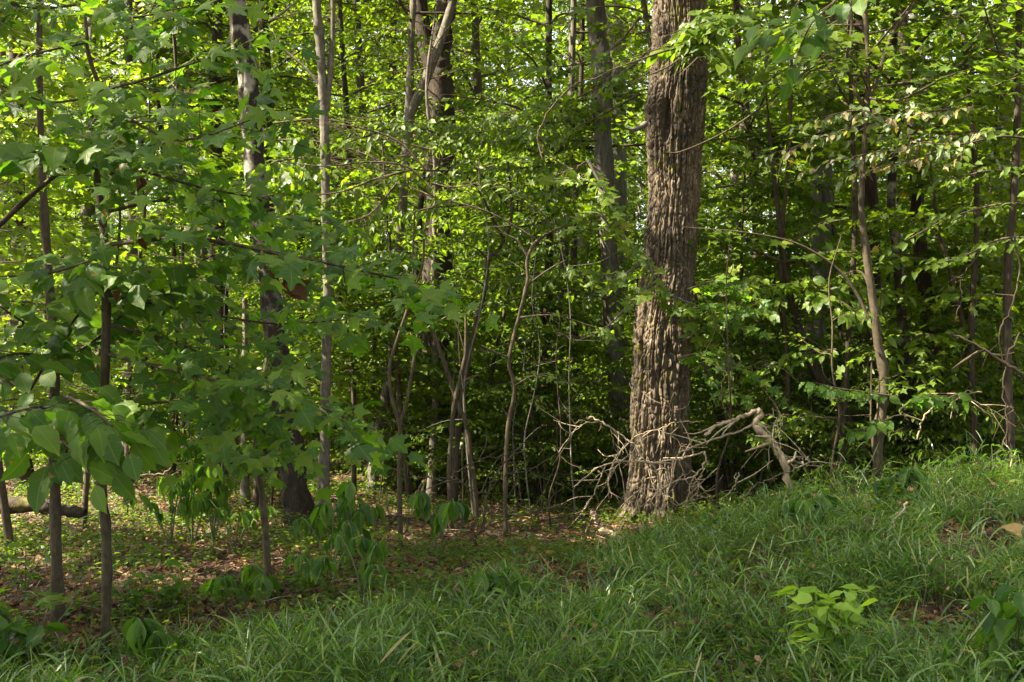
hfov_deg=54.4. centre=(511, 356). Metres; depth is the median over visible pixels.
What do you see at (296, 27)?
canopy tree
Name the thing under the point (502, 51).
canopy tree
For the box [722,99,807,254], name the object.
canopy tree
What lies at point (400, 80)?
canopy tree
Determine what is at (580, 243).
canopy tree
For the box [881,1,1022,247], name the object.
canopy tree
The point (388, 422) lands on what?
pole sapling
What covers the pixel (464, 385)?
pole sapling
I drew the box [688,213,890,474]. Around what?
understory tree
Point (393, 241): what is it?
understory tree
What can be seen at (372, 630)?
grass
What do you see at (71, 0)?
sky
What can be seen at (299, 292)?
dead leaf
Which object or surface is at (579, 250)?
understory tree
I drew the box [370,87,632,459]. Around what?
understory tree
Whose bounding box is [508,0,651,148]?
leafy branch
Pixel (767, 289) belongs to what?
leafy branch
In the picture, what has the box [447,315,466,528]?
sapling
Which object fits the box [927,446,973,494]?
herb
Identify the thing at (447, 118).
dark tree
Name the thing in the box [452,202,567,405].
understory tree
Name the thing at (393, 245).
understory tree
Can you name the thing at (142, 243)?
dead leaf
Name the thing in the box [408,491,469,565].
wilted plant
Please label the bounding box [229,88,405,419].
understory tree
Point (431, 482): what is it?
mossy tree
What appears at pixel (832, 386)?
pole sapling
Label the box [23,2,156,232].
canopy tree
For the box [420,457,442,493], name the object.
dead stick
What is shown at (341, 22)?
forest tree
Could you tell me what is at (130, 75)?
understory tree
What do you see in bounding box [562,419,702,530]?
fallen branch
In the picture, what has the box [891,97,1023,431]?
understory tree
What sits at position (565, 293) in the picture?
understory tree
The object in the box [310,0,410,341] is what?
canopy tree
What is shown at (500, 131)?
leafy branch
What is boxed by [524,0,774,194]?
canopy tree
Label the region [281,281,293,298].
dead leaf
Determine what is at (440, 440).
shrub
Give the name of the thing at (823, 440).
shrub
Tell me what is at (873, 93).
forest tree
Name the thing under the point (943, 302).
understory tree
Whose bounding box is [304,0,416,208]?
canopy tree
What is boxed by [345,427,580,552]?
dead shrub
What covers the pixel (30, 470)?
forest tree
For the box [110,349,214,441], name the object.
shrub
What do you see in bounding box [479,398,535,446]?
shrub
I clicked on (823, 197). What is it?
tall grey tree
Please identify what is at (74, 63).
canopy tree
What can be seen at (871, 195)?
dark tree
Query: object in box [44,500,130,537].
dead stick
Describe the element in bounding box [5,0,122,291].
canopy tree
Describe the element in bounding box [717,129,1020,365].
leafy branch
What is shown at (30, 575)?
herb
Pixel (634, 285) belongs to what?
understory tree
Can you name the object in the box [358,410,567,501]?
leafy branch
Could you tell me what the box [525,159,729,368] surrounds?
leafy branch
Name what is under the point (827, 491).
herb
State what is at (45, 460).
understory tree
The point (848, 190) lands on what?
understory tree
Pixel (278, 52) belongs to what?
canopy tree
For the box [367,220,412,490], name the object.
pole sapling
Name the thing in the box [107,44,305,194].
canopy tree
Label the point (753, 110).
canopy tree
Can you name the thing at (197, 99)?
canopy tree
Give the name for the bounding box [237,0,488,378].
canopy tree
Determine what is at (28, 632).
herb
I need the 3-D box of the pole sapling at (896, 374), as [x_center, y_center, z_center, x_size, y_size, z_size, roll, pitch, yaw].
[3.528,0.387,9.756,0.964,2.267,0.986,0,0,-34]
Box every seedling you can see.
[0,587,95,657]
[95,541,180,615]
[140,572,190,608]
[275,610,307,624]
[279,542,328,565]
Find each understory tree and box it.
[0,0,226,563]
[0,25,168,438]
[0,109,161,503]
[0,112,248,530]
[2,47,260,458]
[11,122,79,391]
[11,191,80,385]
[16,0,318,494]
[26,222,118,388]
[31,175,126,316]
[37,236,212,464]
[55,182,197,387]
[55,213,188,429]
[66,115,310,461]
[69,189,164,264]
[126,100,415,510]
[149,184,315,366]
[154,225,258,368]
[206,107,491,496]
[207,52,410,429]
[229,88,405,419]
[229,286,310,444]
[252,189,372,397]
[253,123,505,478]
[257,101,545,501]
[288,252,369,395]
[308,160,482,444]
[321,143,412,387]
[345,188,452,397]
[363,114,542,401]
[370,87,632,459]
[400,148,624,494]
[406,236,490,395]
[412,120,597,462]
[440,123,641,494]
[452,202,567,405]
[455,95,599,418]
[462,230,571,377]
[497,125,647,427]
[505,234,593,388]
[524,123,647,374]
[528,175,646,375]
[537,201,789,491]
[538,172,647,416]
[559,273,640,363]
[565,181,713,389]
[577,298,704,451]
[582,93,864,499]
[592,272,711,422]
[596,203,646,311]
[631,200,702,362]
[633,180,794,409]
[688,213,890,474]
[690,256,793,423]
[694,202,793,372]
[694,231,803,425]
[699,10,981,473]
[699,167,859,477]
[724,117,944,442]
[741,117,992,409]
[771,165,885,332]
[789,76,1023,471]
[791,224,911,372]
[802,203,893,341]
[821,41,1023,445]
[829,124,1023,441]
[831,179,1016,368]
[865,169,1023,463]
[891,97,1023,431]
[895,150,1023,342]
[947,199,1023,389]
[954,248,1023,369]
[966,28,1023,462]
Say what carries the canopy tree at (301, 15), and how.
on the ground at (474, 526)
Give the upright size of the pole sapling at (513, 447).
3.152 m
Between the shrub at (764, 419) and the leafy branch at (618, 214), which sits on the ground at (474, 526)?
the shrub at (764, 419)
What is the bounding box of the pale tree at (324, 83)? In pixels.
[272,0,334,520]
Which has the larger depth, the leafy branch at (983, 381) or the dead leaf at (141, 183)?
the leafy branch at (983, 381)
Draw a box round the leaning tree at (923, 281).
[748,0,1023,474]
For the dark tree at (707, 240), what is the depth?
10.82 m
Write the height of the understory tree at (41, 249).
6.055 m
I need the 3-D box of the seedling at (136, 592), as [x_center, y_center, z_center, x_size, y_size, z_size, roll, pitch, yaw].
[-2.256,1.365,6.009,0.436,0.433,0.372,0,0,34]
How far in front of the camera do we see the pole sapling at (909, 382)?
10.90 m
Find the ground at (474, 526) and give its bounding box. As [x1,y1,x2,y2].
[0,362,1023,681]
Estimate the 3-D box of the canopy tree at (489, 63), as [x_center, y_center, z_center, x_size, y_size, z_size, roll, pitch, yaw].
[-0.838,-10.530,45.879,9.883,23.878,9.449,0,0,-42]
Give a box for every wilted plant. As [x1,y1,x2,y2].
[123,475,191,550]
[199,498,275,553]
[240,563,323,591]
[285,535,372,591]
[291,502,370,571]
[307,482,385,568]
[324,534,388,600]
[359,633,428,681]
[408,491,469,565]
[469,568,528,613]
[784,495,838,529]
[873,466,931,505]
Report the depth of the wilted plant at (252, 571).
6.94 m
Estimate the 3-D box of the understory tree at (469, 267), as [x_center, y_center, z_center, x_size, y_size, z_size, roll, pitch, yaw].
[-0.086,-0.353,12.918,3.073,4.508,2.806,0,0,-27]
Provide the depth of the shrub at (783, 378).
17.01 m
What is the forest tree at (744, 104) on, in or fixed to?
on the ground at (474, 526)
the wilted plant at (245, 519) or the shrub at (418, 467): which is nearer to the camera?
the wilted plant at (245, 519)
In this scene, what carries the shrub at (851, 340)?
on the ground at (474, 526)
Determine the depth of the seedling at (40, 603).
4.98 m
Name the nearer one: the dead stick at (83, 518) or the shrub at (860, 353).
the dead stick at (83, 518)
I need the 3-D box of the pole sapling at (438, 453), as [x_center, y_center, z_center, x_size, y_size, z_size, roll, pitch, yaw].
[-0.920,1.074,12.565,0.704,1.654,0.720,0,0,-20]
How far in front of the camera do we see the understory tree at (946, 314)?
11.74 m
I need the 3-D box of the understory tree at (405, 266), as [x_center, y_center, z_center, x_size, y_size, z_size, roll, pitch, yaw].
[-1.350,-0.547,11.777,2.929,4.850,3.325,0,0,19]
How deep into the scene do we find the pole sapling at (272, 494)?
11.48 m
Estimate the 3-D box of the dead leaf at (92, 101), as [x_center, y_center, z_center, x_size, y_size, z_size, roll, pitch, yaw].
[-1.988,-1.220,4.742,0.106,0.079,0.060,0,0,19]
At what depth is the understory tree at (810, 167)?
17.59 m
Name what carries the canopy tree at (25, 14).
on the ground at (474, 526)
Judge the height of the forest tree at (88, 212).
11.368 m
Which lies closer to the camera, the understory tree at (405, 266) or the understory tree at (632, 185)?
the understory tree at (405, 266)
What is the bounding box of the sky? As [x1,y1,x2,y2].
[4,0,1023,343]
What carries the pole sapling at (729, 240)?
on the ground at (474, 526)
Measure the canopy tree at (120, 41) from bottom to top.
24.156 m
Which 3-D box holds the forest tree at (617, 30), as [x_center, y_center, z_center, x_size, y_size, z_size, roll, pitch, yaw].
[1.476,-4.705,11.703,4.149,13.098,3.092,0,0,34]
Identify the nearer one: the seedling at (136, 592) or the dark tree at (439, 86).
the seedling at (136, 592)
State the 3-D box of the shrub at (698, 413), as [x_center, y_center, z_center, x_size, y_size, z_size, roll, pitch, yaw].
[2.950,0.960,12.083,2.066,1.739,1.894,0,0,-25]
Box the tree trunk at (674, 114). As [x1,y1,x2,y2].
[614,0,708,522]
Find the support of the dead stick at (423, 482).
on the ground at (474, 526)
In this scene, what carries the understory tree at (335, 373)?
on the ground at (474, 526)
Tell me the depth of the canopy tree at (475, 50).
30.61 m
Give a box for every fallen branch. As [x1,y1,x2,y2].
[379,497,430,542]
[539,501,615,546]
[553,413,680,516]
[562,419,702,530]
[590,508,618,539]
[599,381,702,501]
[630,451,734,517]
[649,389,838,505]
[904,390,1022,438]
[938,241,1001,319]
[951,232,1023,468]
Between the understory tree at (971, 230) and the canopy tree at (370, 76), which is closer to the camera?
the understory tree at (971, 230)
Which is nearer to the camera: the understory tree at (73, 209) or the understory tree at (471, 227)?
the understory tree at (471, 227)
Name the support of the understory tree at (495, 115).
on the ground at (474, 526)
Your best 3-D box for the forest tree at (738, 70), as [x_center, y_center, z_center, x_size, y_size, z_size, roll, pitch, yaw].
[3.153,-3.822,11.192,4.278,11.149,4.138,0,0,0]
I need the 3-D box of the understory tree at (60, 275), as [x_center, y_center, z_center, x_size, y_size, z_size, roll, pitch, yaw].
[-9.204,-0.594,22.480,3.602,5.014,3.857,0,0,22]
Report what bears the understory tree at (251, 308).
on the ground at (474, 526)
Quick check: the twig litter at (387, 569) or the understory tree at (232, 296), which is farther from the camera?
the understory tree at (232, 296)
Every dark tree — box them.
[313,34,526,472]
[415,0,455,490]
[684,93,910,489]
[708,0,883,483]
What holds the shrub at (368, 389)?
on the ground at (474, 526)
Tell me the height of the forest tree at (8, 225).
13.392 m
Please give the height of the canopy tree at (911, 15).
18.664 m
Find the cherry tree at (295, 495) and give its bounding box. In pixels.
[228,0,314,529]
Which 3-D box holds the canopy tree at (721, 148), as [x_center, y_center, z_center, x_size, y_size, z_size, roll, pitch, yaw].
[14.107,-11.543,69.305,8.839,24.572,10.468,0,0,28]
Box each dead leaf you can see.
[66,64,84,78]
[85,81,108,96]
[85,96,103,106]
[112,290,120,301]
[136,178,146,191]
[138,239,146,251]
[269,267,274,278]
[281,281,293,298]
[287,279,306,301]
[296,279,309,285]
[1001,523,1023,538]
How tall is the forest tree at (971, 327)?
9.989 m
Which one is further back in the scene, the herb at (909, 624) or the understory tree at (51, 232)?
the understory tree at (51, 232)
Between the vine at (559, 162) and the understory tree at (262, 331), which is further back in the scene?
the understory tree at (262, 331)
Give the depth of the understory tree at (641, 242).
33.47 m
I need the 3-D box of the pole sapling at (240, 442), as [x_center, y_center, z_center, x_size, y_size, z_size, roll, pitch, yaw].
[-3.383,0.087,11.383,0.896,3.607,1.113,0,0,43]
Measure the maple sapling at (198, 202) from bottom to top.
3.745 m
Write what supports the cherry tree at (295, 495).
on the ground at (474, 526)
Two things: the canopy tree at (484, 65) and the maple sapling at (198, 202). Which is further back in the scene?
the canopy tree at (484, 65)
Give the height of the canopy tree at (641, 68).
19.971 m
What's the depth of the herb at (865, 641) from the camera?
4.59 m
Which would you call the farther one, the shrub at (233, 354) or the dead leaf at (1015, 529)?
the shrub at (233, 354)
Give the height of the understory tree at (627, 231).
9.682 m
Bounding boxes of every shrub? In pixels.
[0,339,156,464]
[28,329,233,456]
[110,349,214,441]
[159,349,263,422]
[201,384,319,462]
[251,378,361,444]
[292,322,506,488]
[303,393,350,461]
[315,338,501,452]
[320,327,541,474]
[340,357,492,497]
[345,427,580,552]
[362,333,585,498]
[437,364,624,504]
[450,338,577,472]
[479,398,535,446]
[482,395,630,507]
[532,393,610,469]
[570,320,768,451]
[582,345,712,425]
[596,300,877,502]
[625,411,753,481]
[689,375,836,492]
[714,341,910,501]
[721,328,861,439]
[726,395,795,464]
[747,306,961,442]
[757,343,982,488]
[760,296,986,473]
[826,321,948,381]
[850,295,1023,471]
[858,377,1023,481]
[874,300,1023,481]
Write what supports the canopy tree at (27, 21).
on the ground at (474, 526)
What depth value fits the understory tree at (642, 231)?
44.98 m
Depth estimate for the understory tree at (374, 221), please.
35.51 m
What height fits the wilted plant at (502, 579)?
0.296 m
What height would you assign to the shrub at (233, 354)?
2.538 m
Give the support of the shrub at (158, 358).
on the ground at (474, 526)
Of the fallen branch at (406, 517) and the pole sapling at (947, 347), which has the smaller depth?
the fallen branch at (406, 517)
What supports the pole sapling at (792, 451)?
on the ground at (474, 526)
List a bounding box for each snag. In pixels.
[239,296,250,505]
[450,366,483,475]
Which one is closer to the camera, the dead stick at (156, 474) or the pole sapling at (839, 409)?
the dead stick at (156, 474)
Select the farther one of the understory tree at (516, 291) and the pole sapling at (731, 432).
the understory tree at (516, 291)
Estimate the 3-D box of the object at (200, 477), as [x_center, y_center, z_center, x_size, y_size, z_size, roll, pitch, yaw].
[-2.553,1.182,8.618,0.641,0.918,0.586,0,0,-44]
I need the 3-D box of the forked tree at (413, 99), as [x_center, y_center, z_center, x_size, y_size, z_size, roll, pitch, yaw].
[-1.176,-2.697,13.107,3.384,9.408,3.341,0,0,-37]
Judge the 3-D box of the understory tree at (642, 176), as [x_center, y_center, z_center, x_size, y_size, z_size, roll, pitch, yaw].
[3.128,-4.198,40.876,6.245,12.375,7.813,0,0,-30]
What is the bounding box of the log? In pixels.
[0,497,87,518]
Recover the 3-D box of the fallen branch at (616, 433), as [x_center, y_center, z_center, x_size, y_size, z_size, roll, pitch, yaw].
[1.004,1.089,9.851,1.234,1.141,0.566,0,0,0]
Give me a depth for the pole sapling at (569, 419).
10.66 m
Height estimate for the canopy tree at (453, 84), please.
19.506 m
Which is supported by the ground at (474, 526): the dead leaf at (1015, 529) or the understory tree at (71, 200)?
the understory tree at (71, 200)
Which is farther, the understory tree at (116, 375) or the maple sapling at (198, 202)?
the understory tree at (116, 375)
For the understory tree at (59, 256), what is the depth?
26.05 m
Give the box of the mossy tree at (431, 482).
[300,1,582,499]
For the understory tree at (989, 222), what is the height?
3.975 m
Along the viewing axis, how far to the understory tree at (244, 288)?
22.76 m
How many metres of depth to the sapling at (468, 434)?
10.38 m
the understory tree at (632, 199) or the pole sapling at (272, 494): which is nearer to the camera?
the pole sapling at (272, 494)
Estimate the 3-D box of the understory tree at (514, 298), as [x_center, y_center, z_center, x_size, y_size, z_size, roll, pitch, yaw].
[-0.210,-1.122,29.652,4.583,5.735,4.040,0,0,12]
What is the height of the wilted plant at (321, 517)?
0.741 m
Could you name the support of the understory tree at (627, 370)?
on the ground at (474, 526)
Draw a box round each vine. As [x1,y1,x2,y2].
[537,75,605,176]
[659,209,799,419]
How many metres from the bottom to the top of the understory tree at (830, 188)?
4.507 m
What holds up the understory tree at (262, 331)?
on the ground at (474, 526)
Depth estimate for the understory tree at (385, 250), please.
27.88 m
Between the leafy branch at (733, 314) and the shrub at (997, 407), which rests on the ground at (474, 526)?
the shrub at (997, 407)
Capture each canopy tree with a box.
[0,0,79,22]
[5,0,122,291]
[6,0,312,403]
[6,9,81,105]
[8,23,122,294]
[20,0,73,111]
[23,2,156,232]
[59,2,374,423]
[67,0,376,319]
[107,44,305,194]
[112,1,277,224]
[116,59,200,219]
[117,55,243,263]
[202,0,385,302]
[224,0,461,385]
[231,23,384,225]
[233,0,385,367]
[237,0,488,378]
[288,0,522,234]
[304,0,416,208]
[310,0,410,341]
[334,0,565,227]
[335,0,591,361]
[364,0,520,361]
[374,22,461,240]
[413,0,556,221]
[414,0,593,367]
[450,0,589,322]
[454,0,520,145]
[460,0,719,373]
[467,0,628,450]
[512,0,645,246]
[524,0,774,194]
[554,5,652,236]
[556,1,720,289]
[626,10,716,251]
[627,0,909,412]
[628,85,768,297]
[631,0,840,270]
[700,1,807,227]
[703,34,755,246]
[721,0,984,289]
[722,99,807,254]
[741,0,1023,273]
[769,58,839,242]
[781,12,925,191]
[805,7,1022,279]
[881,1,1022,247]
[889,0,1023,193]
[922,0,1023,317]
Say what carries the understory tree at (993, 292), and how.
on the ground at (474, 526)
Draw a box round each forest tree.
[0,0,116,488]
[0,0,122,450]
[0,0,266,480]
[2,0,196,477]
[2,0,274,468]
[18,0,316,473]
[112,0,297,457]
[113,0,356,474]
[115,0,366,460]
[222,0,426,446]
[394,0,737,481]
[483,0,728,461]
[484,0,741,479]
[586,0,825,500]
[607,0,906,497]
[613,0,901,467]
[700,0,847,393]
[748,0,928,489]
[779,0,972,340]
[824,0,1023,473]
[843,0,1023,401]
[853,0,1023,470]
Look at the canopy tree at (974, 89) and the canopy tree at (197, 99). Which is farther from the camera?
the canopy tree at (197, 99)
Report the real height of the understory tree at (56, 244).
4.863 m
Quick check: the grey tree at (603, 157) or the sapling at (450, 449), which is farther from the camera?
the grey tree at (603, 157)
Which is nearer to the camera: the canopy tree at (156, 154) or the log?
the log
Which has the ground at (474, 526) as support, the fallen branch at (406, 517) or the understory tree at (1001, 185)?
the understory tree at (1001, 185)
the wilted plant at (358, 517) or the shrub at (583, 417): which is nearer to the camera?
the wilted plant at (358, 517)
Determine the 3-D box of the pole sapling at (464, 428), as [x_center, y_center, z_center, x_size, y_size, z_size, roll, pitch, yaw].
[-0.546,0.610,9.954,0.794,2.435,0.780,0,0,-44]
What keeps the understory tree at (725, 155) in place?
on the ground at (474, 526)
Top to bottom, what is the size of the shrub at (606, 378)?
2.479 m
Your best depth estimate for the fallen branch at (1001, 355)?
8.20 m
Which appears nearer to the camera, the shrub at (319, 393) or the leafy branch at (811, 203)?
the leafy branch at (811, 203)
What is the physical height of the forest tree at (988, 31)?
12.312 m
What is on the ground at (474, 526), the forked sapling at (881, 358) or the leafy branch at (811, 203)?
the forked sapling at (881, 358)
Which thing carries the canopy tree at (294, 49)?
on the ground at (474, 526)
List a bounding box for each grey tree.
[586,0,630,494]
[794,0,922,483]
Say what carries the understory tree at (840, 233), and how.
on the ground at (474, 526)
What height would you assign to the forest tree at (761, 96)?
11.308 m
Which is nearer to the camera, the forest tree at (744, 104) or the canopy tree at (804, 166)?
the forest tree at (744, 104)
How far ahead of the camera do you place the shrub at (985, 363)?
11.75 m
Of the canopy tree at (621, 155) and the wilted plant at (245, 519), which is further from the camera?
the canopy tree at (621, 155)
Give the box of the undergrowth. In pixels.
[0,445,1023,681]
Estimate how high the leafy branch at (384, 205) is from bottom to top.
1.473 m
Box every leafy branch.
[245,121,498,259]
[265,118,417,254]
[342,85,604,297]
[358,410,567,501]
[383,279,605,396]
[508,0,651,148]
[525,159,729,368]
[600,4,773,85]
[678,264,788,418]
[699,275,915,347]
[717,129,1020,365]
[733,0,875,103]
[737,318,1023,446]
[759,104,1002,190]
[798,382,973,451]
[875,127,1023,283]
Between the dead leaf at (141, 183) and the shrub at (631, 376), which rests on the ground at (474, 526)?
the shrub at (631, 376)
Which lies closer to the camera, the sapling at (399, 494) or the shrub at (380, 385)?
the sapling at (399, 494)
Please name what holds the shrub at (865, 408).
on the ground at (474, 526)
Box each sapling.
[0,0,266,622]
[0,0,499,667]
[115,265,176,513]
[162,241,259,469]
[181,350,323,598]
[229,172,311,506]
[321,117,513,501]
[342,317,424,488]
[342,338,425,503]
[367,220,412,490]
[383,159,503,478]
[388,213,447,550]
[410,161,614,536]
[410,395,463,498]
[413,88,540,517]
[417,299,495,530]
[422,304,478,521]
[441,311,490,494]
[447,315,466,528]
[480,220,563,505]
[487,240,551,507]
[491,185,583,484]
[500,255,565,525]
[511,261,586,509]
[525,217,632,521]
[529,287,610,493]
[534,317,599,529]
[666,0,1023,492]
[694,264,802,485]
[695,213,787,515]
[707,338,778,490]
[713,308,821,498]
[743,0,1023,467]
[780,236,901,494]
[792,336,865,484]
[806,280,937,456]
[854,283,962,461]
[886,299,998,436]
[911,165,995,467]
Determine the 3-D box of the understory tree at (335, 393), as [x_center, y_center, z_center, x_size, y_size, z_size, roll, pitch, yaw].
[-2.706,-0.569,12.085,3.423,4.957,3.241,0,0,33]
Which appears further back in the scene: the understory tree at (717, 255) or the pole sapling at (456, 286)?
the understory tree at (717, 255)
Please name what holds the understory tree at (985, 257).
on the ground at (474, 526)
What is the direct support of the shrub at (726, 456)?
on the ground at (474, 526)
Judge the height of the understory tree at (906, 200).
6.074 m
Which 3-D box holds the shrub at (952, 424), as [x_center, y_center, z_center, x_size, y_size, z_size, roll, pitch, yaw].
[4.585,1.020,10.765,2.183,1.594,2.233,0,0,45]
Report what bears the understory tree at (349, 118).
on the ground at (474, 526)
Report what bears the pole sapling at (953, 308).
on the ground at (474, 526)
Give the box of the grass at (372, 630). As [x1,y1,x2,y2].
[0,428,1023,681]
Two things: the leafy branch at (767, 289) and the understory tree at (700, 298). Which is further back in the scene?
the understory tree at (700, 298)
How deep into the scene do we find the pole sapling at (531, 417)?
11.63 m
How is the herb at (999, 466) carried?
on the ground at (474, 526)
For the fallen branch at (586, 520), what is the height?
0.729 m
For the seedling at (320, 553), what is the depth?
7.14 m
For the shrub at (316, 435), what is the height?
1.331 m
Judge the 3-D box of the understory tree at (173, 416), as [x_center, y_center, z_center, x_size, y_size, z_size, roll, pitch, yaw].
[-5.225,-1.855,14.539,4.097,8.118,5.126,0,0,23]
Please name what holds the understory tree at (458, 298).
on the ground at (474, 526)
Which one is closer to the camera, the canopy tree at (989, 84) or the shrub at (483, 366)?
the shrub at (483, 366)
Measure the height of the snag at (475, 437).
1.781 m
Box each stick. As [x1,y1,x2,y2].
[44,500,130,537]
[136,463,179,507]
[414,462,436,493]
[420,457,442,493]
[721,460,772,499]
[741,470,791,503]
[871,502,907,553]
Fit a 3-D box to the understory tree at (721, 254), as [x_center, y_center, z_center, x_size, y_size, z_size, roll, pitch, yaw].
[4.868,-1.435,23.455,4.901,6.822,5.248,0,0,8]
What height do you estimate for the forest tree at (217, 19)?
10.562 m
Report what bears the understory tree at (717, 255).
on the ground at (474, 526)
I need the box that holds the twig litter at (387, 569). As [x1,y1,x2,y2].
[0,479,1014,681]
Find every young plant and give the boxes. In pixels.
[355,531,402,578]
[775,584,881,674]
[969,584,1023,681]
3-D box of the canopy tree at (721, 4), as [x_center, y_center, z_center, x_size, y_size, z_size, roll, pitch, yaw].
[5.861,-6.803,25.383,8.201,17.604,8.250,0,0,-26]
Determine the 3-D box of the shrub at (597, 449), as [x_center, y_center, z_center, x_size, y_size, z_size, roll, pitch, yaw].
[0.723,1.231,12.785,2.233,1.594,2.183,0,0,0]
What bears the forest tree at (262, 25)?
on the ground at (474, 526)
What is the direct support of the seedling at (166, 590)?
on the ground at (474, 526)
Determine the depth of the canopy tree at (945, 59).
37.77 m
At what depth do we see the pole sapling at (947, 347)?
12.29 m
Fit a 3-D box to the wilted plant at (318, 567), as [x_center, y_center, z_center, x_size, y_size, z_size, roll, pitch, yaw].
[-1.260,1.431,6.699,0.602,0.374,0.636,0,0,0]
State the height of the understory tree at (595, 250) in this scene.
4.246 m
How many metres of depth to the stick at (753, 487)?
8.59 m
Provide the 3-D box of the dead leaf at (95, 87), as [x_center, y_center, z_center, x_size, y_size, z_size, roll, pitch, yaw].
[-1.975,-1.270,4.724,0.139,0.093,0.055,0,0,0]
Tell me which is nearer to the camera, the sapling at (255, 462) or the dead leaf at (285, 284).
the dead leaf at (285, 284)
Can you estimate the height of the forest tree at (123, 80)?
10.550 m
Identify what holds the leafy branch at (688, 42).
attached to the forked sapling at (881, 358)
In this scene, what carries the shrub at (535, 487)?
on the ground at (474, 526)
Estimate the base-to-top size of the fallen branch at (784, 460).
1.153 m
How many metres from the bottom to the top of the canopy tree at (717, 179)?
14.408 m
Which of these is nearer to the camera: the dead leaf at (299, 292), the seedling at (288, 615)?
the dead leaf at (299, 292)
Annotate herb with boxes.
[0,607,70,674]
[3,524,50,593]
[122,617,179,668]
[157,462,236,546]
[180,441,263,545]
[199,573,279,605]
[383,568,442,597]
[691,509,739,523]
[786,488,832,498]
[814,635,897,680]
[907,620,967,675]
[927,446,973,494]
[967,444,1020,489]
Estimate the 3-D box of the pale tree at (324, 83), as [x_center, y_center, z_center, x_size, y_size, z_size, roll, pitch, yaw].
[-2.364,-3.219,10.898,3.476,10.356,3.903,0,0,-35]
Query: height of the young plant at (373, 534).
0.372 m
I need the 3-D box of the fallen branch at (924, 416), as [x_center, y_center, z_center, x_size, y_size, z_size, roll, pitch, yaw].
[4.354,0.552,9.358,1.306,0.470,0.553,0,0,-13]
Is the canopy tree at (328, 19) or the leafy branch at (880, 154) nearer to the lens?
the leafy branch at (880, 154)
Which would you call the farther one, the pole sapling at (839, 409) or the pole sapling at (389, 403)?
the pole sapling at (389, 403)
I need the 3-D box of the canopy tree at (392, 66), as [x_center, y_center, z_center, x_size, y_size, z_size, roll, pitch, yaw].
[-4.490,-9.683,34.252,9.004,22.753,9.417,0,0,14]
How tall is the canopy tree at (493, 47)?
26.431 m
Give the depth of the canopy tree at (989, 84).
34.76 m
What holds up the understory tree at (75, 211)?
on the ground at (474, 526)
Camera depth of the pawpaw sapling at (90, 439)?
5.04 m
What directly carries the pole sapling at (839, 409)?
on the ground at (474, 526)
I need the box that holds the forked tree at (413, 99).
[336,0,526,493]
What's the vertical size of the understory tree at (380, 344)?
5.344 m
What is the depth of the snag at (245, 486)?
11.96 m
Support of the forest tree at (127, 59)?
on the ground at (474, 526)
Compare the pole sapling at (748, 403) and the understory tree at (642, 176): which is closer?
the pole sapling at (748, 403)
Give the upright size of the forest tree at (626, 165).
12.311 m
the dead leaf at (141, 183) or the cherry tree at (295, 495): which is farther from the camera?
the cherry tree at (295, 495)
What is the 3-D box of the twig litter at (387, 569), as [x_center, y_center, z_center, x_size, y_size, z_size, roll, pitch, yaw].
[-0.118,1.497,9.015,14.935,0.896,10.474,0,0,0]
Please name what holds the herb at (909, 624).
on the ground at (474, 526)
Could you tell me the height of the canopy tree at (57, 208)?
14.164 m
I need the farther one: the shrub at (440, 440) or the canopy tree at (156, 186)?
the canopy tree at (156, 186)
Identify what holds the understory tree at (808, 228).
on the ground at (474, 526)
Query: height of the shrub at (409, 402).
2.508 m
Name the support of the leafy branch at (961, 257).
attached to the leafy branch at (880, 154)
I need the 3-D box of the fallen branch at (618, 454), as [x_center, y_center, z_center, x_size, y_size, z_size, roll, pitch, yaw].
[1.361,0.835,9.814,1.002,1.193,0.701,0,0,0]
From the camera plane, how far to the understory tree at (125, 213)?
45.62 m
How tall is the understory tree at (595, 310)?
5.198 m
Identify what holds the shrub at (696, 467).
on the ground at (474, 526)
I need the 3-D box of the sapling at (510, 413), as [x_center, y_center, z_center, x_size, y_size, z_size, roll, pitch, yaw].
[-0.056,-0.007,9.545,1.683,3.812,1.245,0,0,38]
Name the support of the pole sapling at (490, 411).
on the ground at (474, 526)
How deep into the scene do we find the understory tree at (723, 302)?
19.68 m
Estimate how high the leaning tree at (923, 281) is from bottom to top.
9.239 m
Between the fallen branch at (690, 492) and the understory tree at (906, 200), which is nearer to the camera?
the fallen branch at (690, 492)

